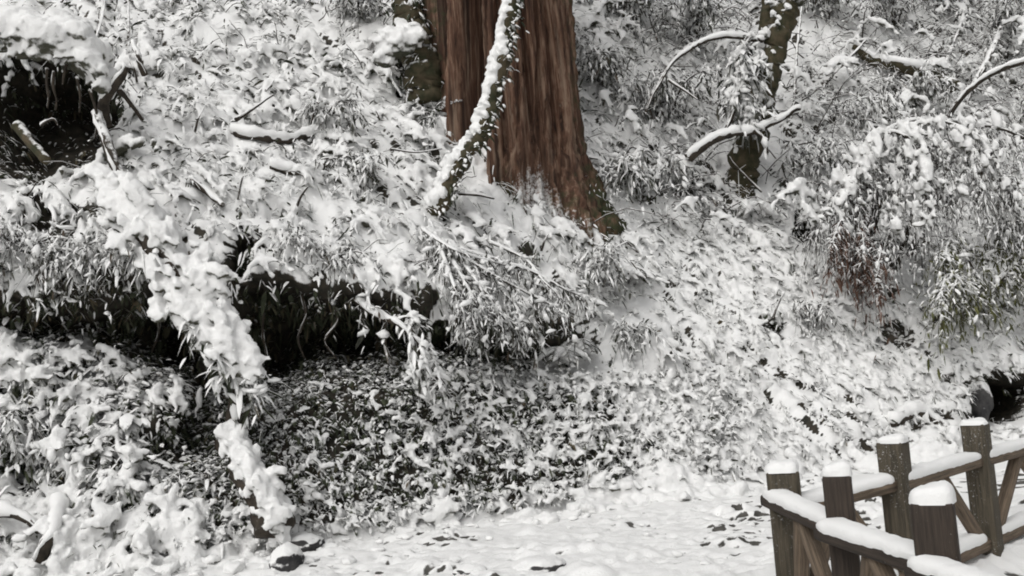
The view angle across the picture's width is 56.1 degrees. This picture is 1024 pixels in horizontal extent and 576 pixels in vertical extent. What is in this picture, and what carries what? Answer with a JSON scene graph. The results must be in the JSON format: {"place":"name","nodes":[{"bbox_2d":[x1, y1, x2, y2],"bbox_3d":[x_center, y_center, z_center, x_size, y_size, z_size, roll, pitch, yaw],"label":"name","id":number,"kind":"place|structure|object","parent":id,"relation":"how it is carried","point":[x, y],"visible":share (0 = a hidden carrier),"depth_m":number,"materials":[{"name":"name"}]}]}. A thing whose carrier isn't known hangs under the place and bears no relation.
{"place":"outdoors","nodes":[
{"label":"outdoors","id":0,"kind":"place"},
{"bbox_2d":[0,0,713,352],"bbox_3d":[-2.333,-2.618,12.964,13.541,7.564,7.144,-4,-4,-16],"label":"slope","id":1,"kind":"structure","parent":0,"point":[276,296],"depth_m":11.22,"materials":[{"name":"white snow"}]},
{"bbox_2d":[0,0,1023,557],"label":"hillside","id":2,"kind":"structure","parent":0,"point":[1004,412],"depth_m":11.68,"materials":[{"name":"white snow"}]},
{"bbox_2d":[0,400,56,494],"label":"snowy shrub","id":3,"kind":"object","parent":2,"relation":"on","point":[17,418],"visible":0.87,"depth_m":8.52,"materials":[{"name":"white snow"}]},
{"bbox_2d":[11,120,50,164],"bbox_3d":[-5.030,-1.524,10.046,0.565,0.556,0.124,-7,-5,31],"label":"rotten log","id":4,"kind":"object","parent":2,"relation":"on","point":[21,130],"visible":0.98,"depth_m":10.00,"materials":[{"name":"brown wood"}]},
{"bbox_2d":[0,221,90,330],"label":"snowy shrub","id":5,"kind":"object","parent":2,"relation":"on","point":[16,238],"visible":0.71,"depth_m":8.87,"materials":[{"name":"white snow"}]},
{"bbox_2d":[19,186,74,242],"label":"snowy branch","id":6,"kind":"object","parent":2,"relation":"on","point":[24,190],"visible":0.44,"depth_m":9.38,"materials":[{"name":"white snow"}]},
{"bbox_2d":[28,467,69,563],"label":"bent branch","id":7,"kind":"object","parent":2,"relation":"on","point":[58,502],"visible":0.82,"depth_m":8.10,"materials":[{"name":"white plant"}]},
{"bbox_2d":[0,4,117,137],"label":"root mound","id":8,"kind":"object","parent":2,"relation":"on","point":[70,39],"visible":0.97,"depth_m":9.86,"materials":[{"name":"white snow"}]},
{"bbox_2d":[97,64,143,127],"bbox_3d":[-4.206,-2.013,10.142,0.497,0.569,0.458,-5,-4,0],"label":"forked stump","id":9,"kind":"object","parent":8,"relation":"on","point":[116,81],"visible":0.91,"depth_m":10.11,"materials":[{"name":"brown plant"}]},
{"bbox_2d":[0,59,125,185],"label":"hollow foliage","id":10,"kind":"object","parent":2,"relation":"on","point":[112,105],"visible":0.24,"depth_m":12.82,"materials":[{"name":"black plant"}]},
{"bbox_2d":[5,233,130,334],"bbox_3d":[-4.130,-0.049,8.913,1.025,0.958,1.079,-8,-5,36],"label":"snowy shrub","id":11,"kind":"object","parent":2,"relation":"on","point":[37,249],"visible":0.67,"depth_m":8.83,"materials":[{"name":"grey plant"}]},
{"bbox_2d":[96,0,104,36],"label":"twig","id":12,"kind":"object","parent":2,"relation":"on","point":[98,31],"visible":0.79,"depth_m":12.47,"materials":[{"name":"white plant"}]},
{"bbox_2d":[0,328,213,575],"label":"corner sprigs","id":13,"kind":"object","parent":2,"relation":"on","point":[93,490],"visible":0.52,"depth_m":8.59,"materials":[{"name":"grey plant"}]},
{"bbox_2d":[91,109,123,170],"bbox_3d":[-4.167,-1.467,9.887,0.508,0.861,0.159,-8,-5,35],"label":"leaning log","id":14,"kind":"object","parent":2,"relation":"on","point":[110,152],"visible":0.81,"depth_m":9.84,"materials":[{"name":"white plant"}]},
{"bbox_2d":[0,326,220,575],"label":"corner snow","id":15,"kind":"structure","parent":2,"relation":"on","point":[61,560],"depth_m":8.41,"materials":[{"name":"white snow"}]},
{"bbox_2d":[0,499,39,533],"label":"bent branch","id":16,"kind":"object","parent":15,"relation":"on","point":[8,509],"visible":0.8,"depth_m":8.10,"materials":[{"name":"white plant"}]},
{"bbox_2d":[0,337,220,575],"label":"corner foliage","id":17,"kind":"object","parent":2,"relation":"on","point":[134,423],"visible":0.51,"depth_m":8.81,"materials":[{"name":"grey plant"}]},
{"bbox_2d":[48,226,173,328],"bbox_3d":[-3.713,-0.087,9.021,1.208,1.039,0.945,-6,-4,21],"label":"snowy shrub","id":18,"kind":"object","parent":2,"relation":"on","point":[105,262],"visible":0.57,"depth_m":8.88,"materials":[{"name":"white snow"}]},
{"bbox_2d":[126,0,129,38],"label":"twig","id":19,"kind":"object","parent":2,"relation":"on","point":[128,23],"visible":1,"depth_m":12.45,"materials":[{"name":"white plant"}]},
{"bbox_2d":[127,56,137,83],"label":"twig","id":20,"kind":"object","parent":2,"relation":"on","point":[135,74],"visible":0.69,"depth_m":11.48,"materials":[{"name":"grey plant"}]},
{"bbox_2d":[131,39,147,76],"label":"twig","id":21,"kind":"object","parent":2,"relation":"on","point":[141,67],"visible":1,"depth_m":11.61,"materials":[{"name":"white plant"}]},
{"bbox_2d":[151,322,160,351],"bbox_3d":[-3.606,0.282,9.721,0.140,0.735,0.064,-6,-5,22],"label":"dangling root","id":22,"kind":"object","parent":2,"relation":"hanging from","point":[158,333],"visible":0.41,"depth_m":9.68,"materials":[{"name":"black plant"}]},
{"bbox_2d":[83,161,295,451],"bbox_3d":[-3.092,0.122,8.939,2.001,2.944,0.762,-6,-4,12],"label":"branch","id":23,"kind":"object","parent":2,"relation":"hanging from","point":[186,289],"visible":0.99,"depth_m":8.70,"materials":[{"name":"white plant"}]},
{"bbox_2d":[193,105,205,131],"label":"twig","id":24,"kind":"object","parent":2,"relation":"on","point":[196,124],"visible":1,"depth_m":10.64,"materials":[{"name":"grey plant"}]},
{"bbox_2d":[189,174,224,206],"bbox_3d":[-3.120,-0.995,9.881,0.419,0.393,0.159,-6,-4,19],"label":"snowy log","id":25,"kind":"object","parent":2,"relation":"on","point":[212,195],"visible":1,"depth_m":9.88,"materials":[{"name":"white snow"}]},
{"bbox_2d":[237,176,243,199],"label":"twig","id":26,"kind":"object","parent":2,"relation":"on","point":[239,193],"visible":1,"depth_m":9.71,"materials":[{"name":"grey wood"}]},
{"bbox_2d":[213,419,295,548],"bbox_3d":[-2.279,1.708,8.531,0.877,1.182,0.411,-7,-5,32],"label":"snow heaped stump","id":27,"kind":"object","parent":2,"relation":"on","point":[261,489],"visible":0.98,"depth_m":8.38,"materials":[{"name":"white snow"}]},
{"bbox_2d":[261,288,267,355],"bbox_3d":[-2.495,0.318,9.706,0.068,0.800,0.089,-7,-5,27],"label":"dangling root","id":28,"kind":"object","parent":2,"relation":"hanging from","point":[262,328],"visible":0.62,"depth_m":9.68,"materials":[{"name":"brown plant"}]},
{"bbox_2d":[228,122,347,143],"bbox_3d":[-2.582,-1.809,11.247,1.419,0.330,0.390,-2,-5,-32],"label":"snowy log","id":29,"kind":"object","parent":2,"relation":"on","point":[244,131],"visible":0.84,"depth_m":10.97,"materials":[{"name":"white snow"}]},
{"bbox_2d":[234,94,273,121],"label":"twig","id":30,"kind":"object","parent":29,"relation":"on","point":[243,114],"visible":1,"depth_m":11.18,"materials":[{"name":"white plant"}]},
{"bbox_2d":[310,92,320,124],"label":"twig","id":31,"kind":"object","parent":29,"relation":"on","point":[312,117],"visible":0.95,"depth_m":11.53,"materials":[{"name":"grey plant"}]},
{"bbox_2d":[268,157,320,178],"bbox_3d":[-2.389,-1.318,10.586,0.588,0.272,0.175,-3,-4,-20],"label":"snowy log","id":32,"kind":"object","parent":2,"relation":"on","point":[278,165],"visible":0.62,"depth_m":10.49,"materials":[{"name":"white snow"}]},
{"bbox_2d":[262,219,338,308],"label":"snowy shrub","id":33,"kind":"object","parent":2,"relation":"on","point":[295,234],"visible":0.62,"depth_m":9.53,"materials":[{"name":"white snow"}]},
{"bbox_2d":[297,291,306,357],"bbox_3d":[-2.119,0.363,9.705,0.124,0.696,0.074,-5,-4,0],"label":"dangling root","id":34,"kind":"object","parent":2,"relation":"hanging from","point":[305,311],"visible":0.95,"depth_m":9.69,"materials":[{"name":"brown plant"}]},
{"bbox_2d":[296,186,307,206],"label":"twig","id":35,"kind":"object","parent":2,"relation":"on","point":[300,197],"visible":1,"depth_m":10.06,"materials":[{"name":"grey wood"}]},
{"bbox_2d":[0,259,616,404],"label":"recess foliage","id":36,"kind":"object","parent":2,"relation":"on","point":[111,333],"visible":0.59,"depth_m":9.98,"materials":[{"name":"black plant"}]},
{"bbox_2d":[2,0,650,282],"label":"dead stalks","id":37,"kind":"object","parent":2,"relation":"on","point":[462,179],"visible":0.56,"depth_m":12.14,"materials":[{"name":"grey plant"}]},
{"bbox_2d":[324,299,338,358],"bbox_3d":[-1.824,0.416,9.707,0.167,0.608,0.089,-5,-4,0],"label":"dangling root","id":38,"kind":"object","parent":2,"relation":"hanging from","point":[329,333],"visible":0.91,"depth_m":9.68,"materials":[{"name":"brown plant"}]},
{"bbox_2d":[283,86,383,142],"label":"snowy shrub","id":39,"kind":"object","parent":2,"relation":"on","point":[342,102],"visible":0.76,"depth_m":11.57,"materials":[{"name":"white snow"}]},
{"bbox_2d":[281,237,390,341],"bbox_3d":[-1.733,0.006,9.646,1.082,1.080,0.792,-5,-4,0],"label":"snowy shrub","id":40,"kind":"object","parent":2,"relation":"on","point":[347,250],"visible":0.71,"depth_m":9.59,"materials":[{"name":"grey plant"}]},
{"bbox_2d":[303,146,398,204],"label":"snowy shrub","id":41,"kind":"object","parent":2,"relation":"on","point":[362,163],"visible":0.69,"depth_m":10.81,"materials":[{"name":"white plant"}]},
{"bbox_2d":[321,0,388,34],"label":"snowy shrub","id":42,"kind":"object","parent":2,"relation":"on","point":[358,8],"visible":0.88,"depth_m":13.94,"materials":[{"name":"white plant"}]},
{"bbox_2d":[354,296,452,419],"bbox_3d":[-1.075,0.682,9.459,1.036,1.325,0.548,-8,-5,40],"label":"overhanging branch","id":43,"kind":"object","parent":2,"relation":"on","point":[420,366],"visible":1,"depth_m":9.31,"materials":[{"name":"white plant"}]},
{"bbox_2d":[383,321,391,358],"bbox_3d":[-1.266,0.478,9.715,0.069,0.478,0.078,-5,-4,0],"label":"dangling root","id":44,"kind":"object","parent":43,"relation":"hanging from","point":[385,344],"visible":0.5,"depth_m":9.68,"materials":[{"name":"brown plant"}]},
{"bbox_2d":[371,0,444,115],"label":"mossy stump","id":45,"kind":"object","parent":2,"relation":"on","point":[406,39],"visible":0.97,"depth_m":12.35,"materials":[{"name":"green plant"}]},
{"bbox_2d":[390,147,441,152],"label":"twig","id":46,"kind":"object","parent":2,"relation":"on","point":[401,150],"visible":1,"depth_m":11.38,"materials":[{"name":"grey plant"}]},
{"bbox_2d":[408,102,446,135],"bbox_3d":[-1.177,-2.103,12.559,0.895,0.952,0.789,-8,-5,38],"label":"evergreen sapling","id":47,"kind":"object","parent":2,"relation":"on","point":[418,108],"visible":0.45,"depth_m":12.35,"materials":[{"name":"grey plant"}]},
{"bbox_2d":[435,96,461,109],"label":"fern","id":48,"kind":"object","parent":2,"relation":"on","point":[438,104],"visible":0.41,"depth_m":12.35,"materials":[{"name":"grey plant"}]},
{"bbox_2d":[150,346,768,558],"bbox_3d":[-0.325,1.488,10.367,6.841,1.839,2.204,-3,-5,-22],"label":"bank foliage","id":49,"kind":"object","parent":2,"relation":"on","point":[201,450],"visible":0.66,"depth_m":9.49,"materials":[{"name":"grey plant"}]},
{"bbox_2d":[154,350,761,548],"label":"bank snow","id":50,"kind":"structure","parent":49,"relation":"on","point":[587,431],"depth_m":9.91,"materials":[{"name":"white snow"}]},
{"bbox_2d":[420,0,528,217],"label":"leaning tree","id":51,"kind":"object","parent":2,"relation":"on","point":[455,165],"visible":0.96,"depth_m":11.26,"materials":[{"name":"white plant"}]},
{"bbox_2d":[454,192,494,198],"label":"twig","id":52,"kind":"object","parent":51,"relation":"attached to","point":[472,194],"visible":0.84,"depth_m":11.08,"materials":[{"name":"grey plant"}]},
{"bbox_2d":[409,226,603,385],"bbox_3d":[0.041,0.159,10.316,2.237,1.852,1.367,-2,-5,-37],"label":"cascading bamboo","id":53,"kind":"object","parent":2,"relation":"on","point":[460,259],"visible":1,"depth_m":9.97,"materials":[{"name":"grey plant"}]},
{"bbox_2d":[422,0,627,246],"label":"cedar tree","id":54,"kind":"object","parent":2,"relation":"on","point":[539,146],"visible":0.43,"depth_m":12.27,"materials":[{"name":"brown plant"}]},
{"bbox_2d":[95,423,1023,571],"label":"verge snow","id":55,"kind":"structure","parent":2,"relation":"on","point":[668,483],"depth_m":9.70,"materials":[{"name":"white snow"}]},
{"bbox_2d":[535,346,591,366],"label":"fern","id":56,"kind":"object","parent":2,"relation":"on","point":[559,353],"visible":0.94,"depth_m":10.58,"materials":[{"name":"grey plant"}]},
{"bbox_2d":[558,338,601,354],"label":"fern","id":57,"kind":"object","parent":2,"relation":"on","point":[593,347],"visible":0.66,"depth_m":10.80,"materials":[{"name":"grey plant"}]},
{"bbox_2d":[568,235,636,316],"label":"snowy shrub","id":58,"kind":"object","parent":2,"relation":"on","point":[599,264],"visible":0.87,"depth_m":11.32,"materials":[{"name":"white snow"}]},
{"bbox_2d":[575,29,638,106],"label":"snowy shrub","id":59,"kind":"object","parent":2,"relation":"on","point":[604,63],"visible":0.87,"depth_m":14.37,"materials":[{"name":"grey plant"}]},
{"bbox_2d":[592,151,668,216],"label":"snowy shrub","id":60,"kind":"object","parent":2,"relation":"on","point":[625,168],"visible":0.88,"depth_m":12.82,"materials":[{"name":"grey plant"}]},
{"bbox_2d":[613,266,648,283],"bbox_3d":[1.420,-0.149,11.831,0.538,0.231,0.550,-5,-4,0],"label":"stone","id":61,"kind":"object","parent":2,"relation":"on","point":[637,274],"visible":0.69,"depth_m":11.65,"materials":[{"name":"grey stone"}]},
{"bbox_2d":[585,313,681,387],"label":"snowy shrub","id":62,"kind":"object","parent":2,"relation":"on","point":[629,333],"visible":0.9,"depth_m":11.15,"materials":[{"name":"white snow"}]},
{"bbox_2d":[606,0,675,41],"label":"snowy shrub","id":63,"kind":"object","parent":2,"relation":"on","point":[634,8],"visible":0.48,"depth_m":15.97,"materials":[{"name":"grey plant"}]},
{"bbox_2d":[617,63,725,136],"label":"snowy shrub","id":64,"kind":"object","parent":2,"relation":"on","point":[664,95],"visible":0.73,"depth_m":14.43,"materials":[{"name":"white snow"}]},
{"bbox_2d":[631,145,724,206],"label":"snowy shrub","id":65,"kind":"object","parent":2,"relation":"on","point":[670,155],"visible":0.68,"depth_m":13.33,"materials":[{"name":"grey plant"}]},
{"bbox_2d":[642,0,731,57],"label":"snowy shrub","id":66,"kind":"object","parent":2,"relation":"on","point":[698,15],"visible":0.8,"depth_m":15.87,"materials":[{"name":"grey plant"}]},
{"bbox_2d":[700,206,727,217],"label":"fern","id":67,"kind":"object","parent":2,"relation":"on","point":[715,210],"visible":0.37,"depth_m":13.60,"materials":[{"name":"grey plant"}]},
{"bbox_2d":[644,0,806,198],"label":"snapped tree","id":68,"kind":"object","parent":2,"relation":"on","point":[751,102],"visible":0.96,"depth_m":13.59,"materials":[{"name":"brown plant"}]},
{"bbox_2d":[735,200,779,217],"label":"fern","id":69,"kind":"object","parent":2,"relation":"on","point":[743,208],"visible":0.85,"depth_m":13.40,"materials":[{"name":"white plant"}]},
{"bbox_2d":[772,295,782,318],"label":"twig","id":70,"kind":"object","parent":2,"relation":"on","point":[775,311],"visible":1,"depth_m":12.01,"materials":[{"name":"wood"}]},
{"bbox_2d":[548,0,1023,254],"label":"brushwood","id":71,"kind":"object","parent":2,"relation":"on","point":[817,88],"visible":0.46,"depth_m":15.79,"materials":[{"name":"grey plant"}]},
{"bbox_2d":[792,6,802,104],"bbox_3d":[4.980,-4.192,16.600,0.082,2.748,2.082,-7,-5,29],"label":"bare sapling","id":72,"kind":"object","parent":2,"relation":"on","point":[796,56],"visible":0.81,"depth_m":16.25,"materials":[{"name":"white plant"}]},
{"bbox_2d":[578,0,1023,254],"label":"woodland foliage","id":73,"kind":"object","parent":2,"relation":"on","point":[807,133],"visible":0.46,"depth_m":15.59,"materials":[{"name":"grey plant"}]},
{"bbox_2d":[593,0,1023,240],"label":"woodland snow","id":74,"kind":"structure","parent":2,"relation":"on","point":[800,188],"depth_m":15.56,"materials":[{"name":"white snow"}]},
{"bbox_2d":[778,130,849,188],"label":"snowy shrub","id":75,"kind":"object","parent":2,"relation":"on","point":[820,145],"visible":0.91,"depth_m":14.11,"materials":[{"name":"grey plant"}]},
{"bbox_2d":[776,296,856,360],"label":"snowy shrub","id":76,"kind":"object","parent":2,"relation":"on","point":[818,308],"visible":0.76,"depth_m":12.10,"materials":[{"name":"white plant"}]},
{"bbox_2d":[619,170,1023,482],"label":"hillside snow","id":77,"kind":"structure","parent":2,"relation":"on","point":[734,286],"depth_m":12.10,"materials":[{"name":"white snow"}]},
{"bbox_2d":[619,171,1023,482],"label":"hillside sprigs","id":78,"kind":"object","parent":2,"relation":"on","point":[837,355],"visible":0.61,"depth_m":12.00,"materials":[{"name":"grey plant"}]},
{"bbox_2d":[804,0,859,23],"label":"snowy shrub","id":79,"kind":"object","parent":2,"relation":"on","point":[827,2],"visible":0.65,"depth_m":17.54,"materials":[{"name":"white plant"}]},
{"bbox_2d":[823,38,865,85],"bbox_3d":[5.693,-3.882,16.375,0.985,0.896,0.304,-4,-4,-10],"label":"bare stick","id":80,"kind":"object","parent":2,"relation":"on","point":[854,52],"visible":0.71,"depth_m":16.31,"materials":[{"name":"white plant"}]},
{"bbox_2d":[809,210,901,364],"bbox_3d":[4.454,-0.022,12.199,1.064,2.017,1.768,-7,-5,32],"label":"withered fern","id":81,"kind":"object","parent":2,"relation":"on","point":[862,264],"visible":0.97,"depth_m":12.00,"materials":[{"name":"grey plant"}]},
{"bbox_2d":[805,91,915,137],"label":"snowy shrub","id":82,"kind":"object","parent":2,"relation":"on","point":[854,104],"visible":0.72,"depth_m":15.41,"materials":[{"name":"white snow"}]},
{"bbox_2d":[854,0,953,43],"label":"snowy shrub","id":83,"kind":"object","parent":2,"relation":"on","point":[889,3],"visible":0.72,"depth_m":17.48,"materials":[{"name":"white plant"}]},
{"bbox_2d":[852,38,959,92],"bbox_3d":[6.801,-3.848,16.573,1.748,1.100,0.523,-5,-4,0],"label":"fallen log","id":84,"kind":"object","parent":2,"relation":"on","point":[906,65],"visible":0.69,"depth_m":16.45,"materials":[{"name":"white plant"}]},
{"bbox_2d":[796,103,1023,313],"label":"weeping shrub","id":85,"kind":"object","parent":2,"relation":"on","point":[893,152],"visible":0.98,"depth_m":12.44,"materials":[{"name":"white plant"}]},
{"bbox_2d":[865,61,962,116],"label":"snowy shrub","id":86,"kind":"object","parent":2,"relation":"on","point":[923,84],"visible":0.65,"depth_m":15.81,"materials":[{"name":"white snow"}]},
{"bbox_2d":[888,400,949,442],"bbox_3d":[4.887,1.671,11.509,0.894,0.659,0.390,-4,-4,-6],"label":"snow ridge log","id":87,"kind":"object","parent":2,"relation":"on","point":[908,409],"visible":0.71,"depth_m":11.49,"materials":[{"name":"white snow"}]},
{"bbox_2d":[921,0,961,23],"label":"snowy shrub","id":88,"kind":"object","parent":2,"relation":"on","point":[939,4],"visible":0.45,"depth_m":18.29,"materials":[{"name":"grey plant"}]},
{"bbox_2d":[943,0,983,78],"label":"slanting stem","id":89,"kind":"object","parent":2,"relation":"on","point":[961,19],"visible":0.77,"depth_m":17.70,"materials":[{"name":"white plant"}]},
{"bbox_2d":[915,216,1023,395],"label":"olive shrub","id":90,"kind":"object","parent":2,"relation":"on","point":[966,299],"visible":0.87,"depth_m":12.27,"materials":[{"name":"green plant"}]},
{"bbox_2d":[965,381,993,421],"bbox_3d":[5.974,1.470,12.301,0.318,0.698,0.356,-5,-4,0],"label":"stone","id":91,"kind":"object","parent":2,"relation":"on","point":[983,401],"visible":0.54,"depth_m":12.15,"materials":[{"name":"grey stone"}]},
{"bbox_2d":[947,57,1023,117],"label":"arching branch","id":92,"kind":"object","parent":2,"relation":"on","point":[1008,65],"visible":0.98,"depth_m":13.67,"materials":[{"name":"white plant"}]},
{"bbox_2d":[962,0,1023,130],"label":"branch","id":93,"kind":"object","parent":2,"relation":"on","point":[996,44],"visible":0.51,"depth_m":16.76,"materials":[{"name":"white plant"}]},
{"bbox_2d":[980,0,1023,61],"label":"snowy shrub","id":94,"kind":"object","parent":2,"relation":"on","point":[1000,14],"visible":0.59,"depth_m":17.43,"materials":[{"name":"white plant"}]},
{"bbox_2d":[1012,99,1023,135],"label":"snowy shrub","id":95,"kind":"object","parent":2,"relation":"on","point":[1020,107],"visible":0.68,"depth_m":16.26,"materials":[{"name":"white snow"}]},
{"bbox_2d":[171,461,1023,575],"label":"path","id":96,"kind":"structure","parent":0,"point":[721,536],"depth_m":7.84,"materials":[{"name":"white snow"}]},
{"bbox_2d":[269,542,304,571],"bbox_3d":[-1.839,2.232,7.846,0.272,0.300,0.292,-5,-4,0],"label":"stone","id":97,"kind":"object","parent":96,"relation":"on","point":[288,556],"visible":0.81,"depth_m":7.75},
{"bbox_2d":[277,532,324,551],"bbox_3d":[-1.872,2.281,8.526,0.402,0.214,0.304,-5,-4,0],"label":"stone","id":98,"kind":"object","parent":96,"relation":"on","point":[304,541],"visible":0.55,"depth_m":8.42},
{"bbox_2d":[452,562,486,574],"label":"stone","id":99,"kind":"object","parent":96,"relation":"on","point":[467,568],"visible":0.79,"depth_m":7.08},
{"bbox_2d":[511,555,565,571],"bbox_3d":[0.190,2.057,7.027,0.419,0.189,0.340,-5,-4,0],"label":"stone","id":100,"kind":"object","parent":96,"relation":"on","point":[539,563],"visible":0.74,"depth_m":6.93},
{"bbox_2d":[760,458,1003,575],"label":"log fence","id":101,"kind":"object","parent":96,"relation":"on","point":[802,528],"visible":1,"depth_m":4.49,"materials":[{"name":"brown wood"}]},
{"bbox_2d":[801,417,1023,575],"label":"log fence","id":102,"kind":"object","parent":96,"relation":"on","point":[989,524],"visible":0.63,"depth_m":6.22,"materials":[{"name":"brown wood"}]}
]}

